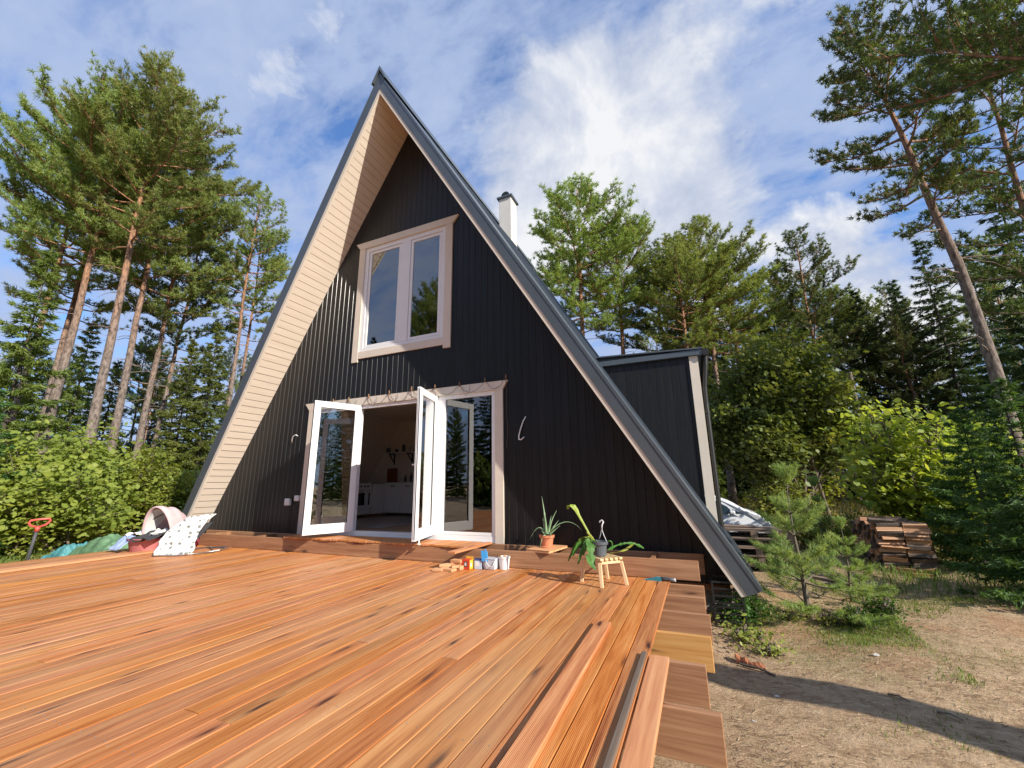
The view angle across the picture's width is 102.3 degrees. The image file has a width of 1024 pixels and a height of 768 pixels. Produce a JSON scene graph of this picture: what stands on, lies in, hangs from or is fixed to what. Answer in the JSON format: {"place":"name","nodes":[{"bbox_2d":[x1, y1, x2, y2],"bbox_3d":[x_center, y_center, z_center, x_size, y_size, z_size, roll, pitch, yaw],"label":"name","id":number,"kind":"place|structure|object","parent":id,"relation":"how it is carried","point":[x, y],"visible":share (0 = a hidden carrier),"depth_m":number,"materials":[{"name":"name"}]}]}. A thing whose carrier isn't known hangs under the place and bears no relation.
{"place":"outdoors","nodes":[
{"label":"outdoors","id":0,"kind":"place"},
{"bbox_2d":[0,497,1023,767],"bbox_3d":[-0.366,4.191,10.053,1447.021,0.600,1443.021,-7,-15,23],"label":"ground","id":1,"kind":"structure","parent":0,"point":[856,713],"depth_m":2.96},
{"bbox_2d":[0,389,42,559],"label":"spruce tree","id":2,"kind":"object","parent":1,"relation":"on","point":[4,404],"visible":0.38,"depth_m":9.45,"materials":[{"name":"green plant"}]},
{"bbox_2d":[0,246,72,466],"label":"spruce tree","id":3,"kind":"object","parent":1,"relation":"on","point":[20,357],"visible":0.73,"depth_m":14.50,"materials":[{"name":"green plant"}]},
{"bbox_2d":[25,320,102,466],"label":"spruce tree","id":4,"kind":"object","parent":1,"relation":"on","point":[62,409],"visible":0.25,"depth_m":20.18,"materials":[{"name":"green plant"}]},
{"bbox_2d":[0,109,152,444],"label":"pine tree","id":5,"kind":"object","parent":1,"relation":"on","point":[18,161],"visible":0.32,"depth_m":17.48,"materials":[{"name":"green plant"}]},
{"bbox_2d":[0,418,164,559],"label":"hazel bush","id":6,"kind":"object","parent":1,"relation":"on","point":[63,492],"visible":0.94,"depth_m":9.56,"materials":[{"name":"green plant"}]},
{"bbox_2d":[0,137,174,454],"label":"pine tree","id":7,"kind":"object","parent":1,"relation":"on","point":[112,282],"visible":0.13,"depth_m":18.78,"materials":[{"name":"green plant"}]},
{"bbox_2d":[67,534,127,555],"bbox_3d":[-8.100,3.376,8.417,1.440,0.632,1.100,-7,-15,23],"label":"tarpaulin","id":8,"kind":"object","parent":1,"relation":"on","point":[101,544],"visible":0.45,"depth_m":8.14,"materials":[{"name":"green plastic"}]},
{"bbox_2d":[96,360,127,459],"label":"spruce tree","id":9,"kind":"object","parent":1,"relation":"on","point":[107,398],"visible":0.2,"depth_m":22.32,"materials":[{"name":"green plant"}]},
{"bbox_2d":[0,50,227,471],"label":"pine tree","id":10,"kind":"object","parent":1,"relation":"on","point":[77,121],"visible":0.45,"depth_m":16.73,"materials":[{"name":"green plant"}]},
{"bbox_2d":[91,334,177,447],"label":"pine tree","id":11,"kind":"object","parent":1,"relation":"on","point":[133,430],"visible":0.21,"depth_m":28.51,"materials":[{"name":"green plant"}]},
{"bbox_2d":[80,436,200,541],"bbox_3d":[-11.394,3.350,12.581,4.316,3.721,5.781,-1,-13,-1],"label":"hazel bush","id":12,"kind":"object","parent":1,"relation":"on","point":[154,463],"visible":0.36,"depth_m":12.44,"materials":[{"name":"green plant"}]},
{"bbox_2d":[126,354,184,459],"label":"pine tree","id":13,"kind":"object","parent":1,"relation":"on","point":[150,414],"visible":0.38,"depth_m":23.87,"materials":[{"name":"green plant"}]},
{"bbox_2d":[73,104,242,458],"bbox_3d":[-16.461,-4.064,18.637,6.672,20.148,6.148,-11,-17,35],"label":"pine tree","id":14,"kind":"object","parent":1,"relation":"on","point":[180,267],"visible":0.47,"depth_m":18.02,"materials":[{"name":"green plant"}]},
{"bbox_2d":[57,43,262,450],"bbox_3d":[-15.531,-4.551,17.000,6.910,20.318,7.101,1,-14,-7],"label":"pine tree","id":15,"kind":"object","parent":1,"relation":"on","point":[179,97],"visible":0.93,"depth_m":16.82,"materials":[{"name":"green plant"}]},
{"bbox_2d":[140,459,199,511],"bbox_3d":[-10.062,3.710,12.988,2.701,2.708,3.142,8,-16,-33],"label":"garden shrub","id":16,"kind":"object","parent":1,"relation":"on","point":[181,503],"visible":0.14,"depth_m":12.79,"materials":[{"name":"green plant"}]},
{"bbox_2d":[139,338,204,484],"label":"spruce tree","id":17,"kind":"object","parent":1,"relation":"on","point":[167,416],"visible":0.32,"depth_m":19.62,"materials":[{"name":"green plant"}]},
{"bbox_2d":[100,163,250,468],"bbox_3d":[-17.391,-3.178,20.434,6.397,19.318,5.894,-5,-14,16],"label":"pine tree","id":18,"kind":"object","parent":1,"relation":"on","point":[227,220],"visible":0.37,"depth_m":21.07,"materials":[{"name":"green plant"}]},
{"bbox_2d":[109,210,252,477],"bbox_3d":[-18.058,-1.941,22.896,5.902,18.052,5.921,0,-14,-4],"label":"pine tree","id":19,"kind":"object","parent":1,"relation":"on","point":[151,352],"visible":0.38,"depth_m":22.03,"materials":[{"name":"green plant"}]},
{"bbox_2d":[158,321,230,491],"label":"spruce tree","id":20,"kind":"object","parent":1,"relation":"on","point":[205,444],"visible":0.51,"depth_m":19.31,"materials":[{"name":"green plant"}]},
{"bbox_2d":[202,345,251,423],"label":"pine tree","id":21,"kind":"object","parent":1,"relation":"on","point":[227,361],"visible":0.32,"depth_m":26.65,"materials":[{"name":"green plant"}]},
{"bbox_2d":[193,182,291,405],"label":"pine tree","id":22,"kind":"object","parent":1,"relation":"on","point":[267,238],"visible":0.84,"depth_m":23.30,"materials":[{"name":"green plant"}]},
{"bbox_2d":[217,221,292,384],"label":"pine tree","id":23,"kind":"object","parent":1,"relation":"on","point":[273,259],"visible":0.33,"depth_m":25.16,"materials":[{"name":"green plant"}]},
{"bbox_2d":[0,530,727,767],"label":"wooden deck","id":24,"kind":"structure","parent":1,"relation":"on","point":[256,650],"depth_m":2.63,"materials":[{"name":"wood"}]},
{"bbox_2d":[0,550,153,572],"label":"loose board","id":25,"kind":"object","parent":24,"relation":"on","point":[67,562],"depth_m":5.99,"materials":[{"name":"brown wood"}]},
{"bbox_2d":[126,536,160,551],"bbox_3d":[-6.340,2.767,7.122,0.767,0.220,0.438,-7,-15,23],"label":"laundry basin","id":26,"kind":"object","parent":24,"relation":"on","point":[146,545],"visible":0.63,"depth_m":6.94,"materials":[{"name":"pink plastic"}]},
{"bbox_2d":[142,506,199,547],"bbox_3d":[-5.981,2.528,7.305,0.994,0.741,0.647,-7,-15,23],"label":"baby carrycot","id":27,"kind":"object","parent":24,"relation":"on","point":[161,517],"visible":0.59,"depth_m":7.25,"materials":[{"name":"fabric"}]},
{"bbox_2d":[158,522,231,555],"bbox_3d":[-5.255,2.572,6.937,0.785,0.481,0.894,-3,-14,9],"label":"baby bouncer","id":28,"kind":"object","parent":24,"relation":"on","point":[204,528],"visible":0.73,"depth_m":6.80,"materials":[{"name":"metal"}]},
{"bbox_2d":[152,514,215,555],"bbox_3d":[-5.304,2.442,6.705,0.769,0.613,0.206,2,-14,-11],"label":"muslin cloth","id":29,"kind":"object","parent":28,"relation":"on","point":[181,537],"visible":1,"depth_m":6.69,"materials":[{"name":"white fabric"}]},
{"bbox_2d":[284,534,437,545],"bbox_3d":[-2.472,2.466,6.567,2.732,0.026,0.494,-7,-15,23],"label":"doorstep","id":30,"kind":"object","parent":24,"relation":"on","point":[369,539],"visible":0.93,"depth_m":6.44,"materials":[{"name":"brown wood"}]},
{"bbox_2d":[421,540,481,547],"bbox_3d":[-0.864,2.278,5.881,0.709,0.026,0.495,-7,-15,23],"label":"doorstep","id":31,"kind":"object","parent":24,"relation":"on","point":[450,543],"visible":0.94,"depth_m":5.81,"materials":[{"name":"brown wood"}]},
{"bbox_2d":[527,545,567,552],"bbox_3d":[0.453,2.131,5.346,0.350,0.026,0.534,-9,-16,31],"label":"wood slab","id":32,"kind":"object","parent":24,"relation":"on","point":[539,549],"depth_m":5.22,"materials":[{"name":"brown wood"}]},
{"bbox_2d":[532,499,575,547],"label":"aloe plant","id":33,"kind":"object","parent":32,"relation":"on","point":[546,537],"visible":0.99,"depth_m":5.37,"materials":[{"name":"green plant"}]},
{"bbox_2d":[496,620,610,767],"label":"loose board","id":34,"kind":"object","parent":24,"relation":"on","point":[526,748],"visible":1,"depth_m":1.93,"materials":[{"name":"brown wood"}]},
{"bbox_2d":[580,553,628,588],"bbox_3d":[0.974,1.981,4.406,0.365,0.276,0.396,5,-15,-24],"label":"wooden stool","id":35,"kind":"object","parent":24,"relation":"on","point":[608,559],"visible":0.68,"depth_m":4.32,"materials":[{"name":"brown wood"}]},
{"bbox_2d":[566,504,643,569],"bbox_3d":[1.017,1.636,4.460,0.834,0.644,0.295,-1,-14,3],"label":"potted plant","id":36,"kind":"object","parent":35,"relation":"on","point":[592,546],"visible":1,"depth_m":4.43,"materials":[{"name":"green plant"}]},
{"bbox_2d":[602,651,646,767],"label":"loose board","id":37,"kind":"object","parent":24,"relation":"on","point":[614,744],"visible":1,"depth_m":1.85,"materials":[{"name":"grey wood"}]},
{"bbox_2d":[619,654,668,767],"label":"loose board","id":38,"kind":"object","parent":24,"relation":"on","point":[640,747],"visible":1,"depth_m":1.87,"materials":[{"name":"brown wood"}]},
{"bbox_2d":[182,66,762,596],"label":"frame house","id":39,"kind":"structure","parent":1,"relation":"on","point":[414,268],"depth_m":7.04,"materials":[{"name":"wood"}]},
{"bbox_2d":[301,400,361,535],"bbox_3d":[-3.024,1.387,6.983,0.804,2.163,0.055,11,-18,-41],"label":"door leaf","id":40,"kind":"structure","parent":39,"relation":"in","point":[353,412],"depth_m":6.93,"materials":[{"name":"white paint"}]},
{"bbox_2d":[357,483,371,514],"bbox_3d":[-3.984,2.905,10.433,0.660,0.770,0.620,-7,-15,23],"label":"oven","id":41,"kind":"object","parent":39,"relation":"in","point":[362,509],"visible":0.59,"depth_m":10.35,"materials":[{"name":"black metal"}]},
{"bbox_2d":[356,516,411,527],"bbox_3d":[-2.905,3.083,9.274,2.000,0.010,2.300,-7,-15,23],"label":"rug","id":42,"kind":"object","parent":39,"relation":"on","point":[382,521],"visible":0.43,"depth_m":9.06,"materials":[{"name":"grey fabric"}]},
{"bbox_2d":[371,482,413,515],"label":"kitchen cabinets","id":43,"kind":"object","parent":39,"relation":"on","point":[395,499],"visible":0.2,"depth_m":10.81,"materials":[{"name":"black wood"}]},
{"bbox_2d":[359,226,445,351],"bbox_3d":[-2.045,-1.757,7.742,1.890,2.180,0.066,-7,-15,23],"label":"window frame","id":44,"kind":"structure","parent":39,"relation":"in","point":[403,293],"depth_m":7.72,"materials":[{"name":"white paint"}]},
{"bbox_2d":[411,387,437,544],"bbox_3d":[-1.299,1.211,6.226,0.130,2.223,0.804,-4,-14,13],"label":"door leaf","id":45,"kind":"structure","parent":39,"relation":"in","point":[423,518],"depth_m":6.16,"materials":[{"name":"white paint"}]},
{"bbox_2d":[15,425,984,499],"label":"undergrowth","id":46,"kind":"object","parent":1,"relation":"on","point":[146,443],"depth_m":27.58,"materials":[{"name":"green plant"}]},
{"bbox_2d":[525,170,652,339],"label":"pine tree","id":47,"kind":"object","parent":1,"relation":"on","point":[594,204],"visible":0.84,"depth_m":23.12,"materials":[{"name":"green plant"}]},
{"bbox_2d":[549,210,674,353],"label":"pine tree","id":48,"kind":"object","parent":1,"relation":"on","point":[634,262],"visible":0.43,"depth_m":24.13,"materials":[{"name":"green plant"}]},
{"bbox_2d":[594,237,719,383],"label":"pine tree","id":49,"kind":"object","parent":1,"relation":"on","point":[640,313],"visible":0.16,"depth_m":27.03,"materials":[{"name":"green plant"}]},
{"bbox_2d":[627,235,761,492],"bbox_3d":[9.761,-0.827,21.968,6.697,14.738,6.516,8,-16,-33],"label":"pine tree","id":50,"kind":"object","parent":1,"relation":"on","point":[687,269],"visible":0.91,"depth_m":21.80,"materials":[{"name":"green plant"}]},
{"bbox_2d":[634,213,774,504],"bbox_3d":[11.612,-1.972,23.337,7.511,17.448,6.921,10,-18,-39],"label":"pine tree","id":51,"kind":"object","parent":1,"relation":"on","point":[695,231],"visible":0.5,"depth_m":23.24,"materials":[{"name":"green plant"}]},
{"bbox_2d":[704,379,749,502],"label":"spruce tree","id":52,"kind":"object","parent":1,"relation":"on","point":[723,491],"visible":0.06,"depth_m":25.84,"materials":[{"name":"green plant"}]},
{"bbox_2d":[710,575,747,630],"bbox_3d":[2.352,2.368,4.488,0.300,0.463,0.320,-7,-15,23],"label":"plastic crate","id":53,"kind":"object","parent":1,"relation":"on","point":[718,604],"visible":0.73,"depth_m":4.37,"materials":[{"name":"black plastic"}]},
{"bbox_2d":[707,314,762,496],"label":"spruce tree","id":54,"kind":"object","parent":1,"relation":"on","point":[721,358],"visible":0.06,"depth_m":27.11,"materials":[{"name":"green plant"}]},
{"bbox_2d":[677,235,803,499],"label":"pine tree","id":55,"kind":"object","parent":1,"relation":"on","point":[734,328],"visible":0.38,"depth_m":24.19,"materials":[{"name":"green plant"}]},
{"bbox_2d":[708,583,777,629],"bbox_3d":[2.497,2.495,4.545,0.649,0.546,0.734,-13,-18,41],"label":"leafy weed","id":56,"kind":"object","parent":1,"relation":"on","point":[736,611],"visible":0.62,"depth_m":4.46,"materials":[{"name":"green plant"}]},
{"bbox_2d":[715,497,772,540],"bbox_3d":[5.794,4.206,12.702,3.758,1.618,1.740,-7,-15,23],"label":"silver car","id":57,"kind":"object","parent":1,"relation":"on","point":[733,513],"visible":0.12,"depth_m":11.70,"materials":[{"name":"paint"}]},
{"bbox_2d":[710,611,789,651],"bbox_3d":[2.297,2.444,3.979,0.592,0.440,0.686,-2,-14,5],"label":"leafy weed","id":58,"kind":"object","parent":1,"relation":"on","point":[740,633],"visible":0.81,"depth_m":3.95,"materials":[{"name":"green plant"}]},
{"bbox_2d":[725,589,780,621],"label":"leafy weed","id":59,"kind":"object","parent":1,"relation":"on","point":[758,606],"visible":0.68,"depth_m":4.50,"materials":[{"name":"green plant"}]},
{"bbox_2d":[737,628,799,663],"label":"leafy weed","id":60,"kind":"object","parent":1,"relation":"on","point":[769,650],"visible":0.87,"depth_m":3.69,"materials":[{"name":"green plant"}]},
{"bbox_2d":[749,558,797,572],"bbox_3d":[4.301,3.166,7.175,1.126,0.136,0.813,-7,-15,23],"label":"pallet","id":61,"kind":"object","parent":1,"relation":"on","point":[756,568],"visible":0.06,"depth_m":7.02,"materials":[{"name":"brown wood"}]},
{"bbox_2d":[741,550,797,566],"bbox_3d":[4.334,3.032,7.214,1.113,0.136,0.794,-7,-15,23],"label":"pallet","id":62,"kind":"object","parent":61,"relation":"on","point":[760,559],"visible":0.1,"depth_m":6.97,"materials":[{"name":"brown wood"}]},
{"bbox_2d":[737,542,796,557],"bbox_3d":[4.279,2.898,7.248,1.100,0.136,0.775,-6,-14,20],"label":"pallet","id":63,"kind":"object","parent":62,"relation":"on","point":[759,552],"visible":0.2,"depth_m":6.98,"materials":[{"name":"brown wood"}]},
{"bbox_2d":[732,534,798,548],"bbox_3d":[4.325,2.765,7.292,1.100,0.136,0.775,-7,-15,23],"label":"pallet","id":64,"kind":"object","parent":63,"relation":"on","point":[742,541],"visible":0.16,"depth_m":7.08,"materials":[{"name":"brown wood"}]},
{"bbox_2d":[726,526,792,539],"bbox_3d":[4.265,2.629,7.317,1.126,0.136,0.813,-7,-15,23],"label":"pallet","id":65,"kind":"object","parent":64,"relation":"on","point":[753,534],"visible":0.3,"depth_m":7.08,"materials":[{"name":"brown wood"}]},
{"bbox_2d":[728,460,824,522],"bbox_3d":[9.694,4.110,15.643,3.307,2.851,2.843,-4,-14,12],"label":"garden shrub","id":66,"kind":"object","parent":1,"relation":"on","point":[761,495],"visible":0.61,"depth_m":15.30,"materials":[{"name":"green plant"}]},
{"bbox_2d":[738,283,833,465],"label":"pine tree","id":67,"kind":"object","parent":1,"relation":"on","point":[786,317],"visible":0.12,"depth_m":26.98,"materials":[{"name":"green plant"}]},
{"bbox_2d":[696,314,901,516],"bbox_3d":[11.056,1.333,17.017,8.038,8.122,6.836,1,-14,-7],"label":"maple tree","id":68,"kind":"object","parent":1,"relation":"on","point":[767,413],"visible":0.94,"depth_m":15.53,"materials":[{"name":"green plant"}]},
{"bbox_2d":[769,493,829,548],"bbox_3d":[6.954,3.380,9.985,1.421,1.426,1.654,8,-16,-33],"label":"garden shrub","id":69,"kind":"object","parent":1,"relation":"on","point":[798,538],"visible":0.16,"depth_m":9.83,"materials":[{"name":"green plant"}]},
{"bbox_2d":[741,223,883,506],"bbox_3d":[17.326,-1.759,23.329,6.363,16.924,6.384,-2,-14,5],"label":"pine tree","id":70,"kind":"object","parent":1,"relation":"on","point":[822,302],"visible":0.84,"depth_m":23.54,"materials":[{"name":"green plant"}]},
{"bbox_2d":[768,469,862,513],"bbox_3d":[12.668,4.275,17.555,3.269,3.278,3.803,10,-18,-39],"label":"garden shrub","id":71,"kind":"object","parent":1,"relation":"on","point":[831,492],"visible":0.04,"depth_m":17.14,"materials":[{"name":"green plant"}]},
{"bbox_2d":[740,460,905,628],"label":"young pine","id":72,"kind":"object","parent":1,"relation":"on","point":[787,476],"visible":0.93,"depth_m":4.67,"materials":[{"name":"green plant"}]},
{"bbox_2d":[787,281,864,494],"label":"pine tree","id":73,"kind":"object","parent":1,"relation":"on","point":[847,309],"visible":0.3,"depth_m":24.83,"materials":[{"name":"green plant"}]},
{"bbox_2d":[802,475,853,552],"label":"young pine","id":74,"kind":"object","parent":1,"relation":"on","point":[813,482],"visible":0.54,"depth_m":8.95,"materials":[{"name":"green plant"}]},
{"bbox_2d":[804,512,854,552],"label":"garden shrub","id":75,"kind":"object","parent":1,"relation":"on","point":[826,527],"visible":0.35,"depth_m":8.81,"materials":[{"name":"green plant"}]},
{"bbox_2d":[805,515,898,601],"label":"young pine","id":76,"kind":"object","parent":1,"relation":"on","point":[849,541],"visible":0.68,"depth_m":5.25,"materials":[{"name":"green plant"}]},
{"bbox_2d":[723,601,985,687],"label":"grass","id":77,"kind":"structure","parent":1,"relation":"on","point":[847,634],"depth_m":3.94,"materials":[{"name":"green plant"}]},
{"bbox_2d":[829,600,883,631],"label":"leafy weed","id":78,"kind":"object","parent":1,"relation":"on","point":[857,609],"visible":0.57,"depth_m":4.22,"materials":[{"name":"green plant"}]},
{"bbox_2d":[823,288,892,382],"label":"pine tree","id":79,"kind":"object","parent":1,"relation":"on","point":[868,299],"visible":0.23,"depth_m":24.43,"materials":[{"name":"green plant"}]},
{"bbox_2d":[812,298,912,421],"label":"pine tree","id":80,"kind":"object","parent":1,"relation":"on","point":[885,348],"visible":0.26,"depth_m":23.46,"materials":[{"name":"green plant"}]},
{"bbox_2d":[717,567,1023,767],"bbox_3d":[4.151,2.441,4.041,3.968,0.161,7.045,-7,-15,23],"label":"needle litter","id":81,"kind":"object","parent":1,"relation":"on","point":[881,680],"visible":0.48,"depth_m":3.11,"materials":[{"name":"brown plant"}]},
{"bbox_2d":[740,572,1022,759],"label":"grass","id":82,"kind":"structure","parent":1,"relation":"on","point":[1020,656],"depth_m":3.54,"materials":[{"name":"green plant"}]},
{"bbox_2d":[845,289,920,488],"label":"spruce tree","id":83,"kind":"object","parent":1,"relation":"on","point":[864,382],"visible":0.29,"depth_m":22.94,"materials":[{"name":"green plant"}]},
{"bbox_2d":[849,590,922,628],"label":"leafy weed","id":84,"kind":"object","parent":1,"relation":"on","point":[885,606],"visible":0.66,"depth_m":4.19,"materials":[{"name":"green plant"}]},
{"bbox_2d":[865,279,951,422],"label":"pine tree","id":85,"kind":"object","parent":1,"relation":"on","point":[884,294],"visible":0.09,"depth_m":28.73,"materials":[{"name":"green plant"}]},
{"bbox_2d":[857,303,959,449],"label":"pine tree","id":86,"kind":"object","parent":1,"relation":"on","point":[898,338],"visible":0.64,"depth_m":21.72,"materials":[{"name":"green plant"}]},
{"bbox_2d":[820,580,1008,618],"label":"grass","id":87,"kind":"structure","parent":1,"relation":"on","point":[930,608],"depth_m":5.11,"materials":[{"name":"green plant"}]},
{"bbox_2d":[809,386,1022,558],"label":"hazel bush","id":88,"kind":"object","parent":1,"relation":"on","point":[899,475],"visible":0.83,"depth_m":8.44,"materials":[{"name":"green plant"}]},
{"bbox_2d":[808,0,1023,466],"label":"pine tree","id":89,"kind":"object","parent":1,"relation":"on","point":[943,126],"visible":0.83,"depth_m":10.84,"materials":[{"name":"green plant"}]},
{"bbox_2d":[884,279,949,457],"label":"spruce tree","id":90,"kind":"object","parent":1,"relation":"on","point":[892,284],"visible":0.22,"depth_m":22.72,"materials":[{"name":"green plant"}]},
{"bbox_2d":[828,0,1023,227],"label":"pine tree","id":91,"kind":"object","parent":1,"relation":"on","point":[989,34],"visible":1,"depth_m":7.89,"materials":[{"name":"green plant"}]},
{"bbox_2d":[850,405,1023,547],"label":"hazel bush","id":92,"kind":"object","parent":1,"relation":"on","point":[949,432],"visible":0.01,"depth_m":8.57,"materials":[{"name":"green plant"}]},
{"bbox_2d":[879,0,1023,316],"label":"pine tree","id":93,"kind":"object","parent":1,"relation":"on","point":[1004,196],"visible":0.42,"depth_m":12.79,"materials":[{"name":"green plant"}]},
{"bbox_2d":[907,238,1007,451],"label":"spruce tree","id":94,"kind":"object","parent":1,"relation":"on","point":[953,334],"visible":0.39,"depth_m":21.06,"materials":[{"name":"green plant"}]},
{"bbox_2d":[927,296,988,434],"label":"spruce tree","id":95,"kind":"object","parent":1,"relation":"on","point":[959,356],"visible":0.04,"depth_m":25.48,"materials":[{"name":"green plant"}]},
{"bbox_2d":[917,406,1023,570],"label":"spruce tree","id":96,"kind":"object","parent":1,"relation":"on","point":[960,421],"visible":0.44,"depth_m":7.01,"materials":[{"name":"green plant"}]},
{"bbox_2d":[929,235,1023,383],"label":"pine tree","id":97,"kind":"object","parent":1,"relation":"on","point":[997,287],"visible":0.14,"depth_m":21.09,"materials":[{"name":"green plant"}]},
{"bbox_2d":[942,375,1023,610],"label":"spruce tree","id":98,"kind":"object","parent":1,"relation":"on","point":[1000,485],"visible":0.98,"depth_m":5.40,"materials":[{"name":"green plant"}]},
{"bbox_2d":[954,244,1023,473],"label":"spruce tree","id":99,"kind":"object","parent":1,"relation":"on","point":[969,350],"visible":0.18,"depth_m":18.07,"materials":[{"name":"green plant"}]},
{"bbox_2d":[975,164,1023,462],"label":"spruce tree","id":100,"kind":"object","parent":1,"relation":"on","point":[1015,371],"visible":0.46,"depth_m":15.58,"materials":[{"name":"green plant"}]},
{"bbox_2d":[0,0,1023,469],"label":"sky","id":101,"kind":"structure","parent":0,"point":[703,106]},
{"bbox_2d":[734,497,1001,552],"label":"dry grass","id":102,"kind":"structure","parent":0,"point":[859,510],"depth_m":17.82,"materials":[{"name":"plant"}]},
{"bbox_2d":[776,564,1021,610],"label":"grass","id":103,"kind":"structure","parent":0,"point":[944,569],"depth_m":5.56,"materials":[{"name":"green plant"}]},
{"bbox_2d":[826,547,1023,593],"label":"grass","id":104,"kind":"structure","parent":0,"point":[937,576],"depth_m":6.12,"materials":[{"name":"green plant"}]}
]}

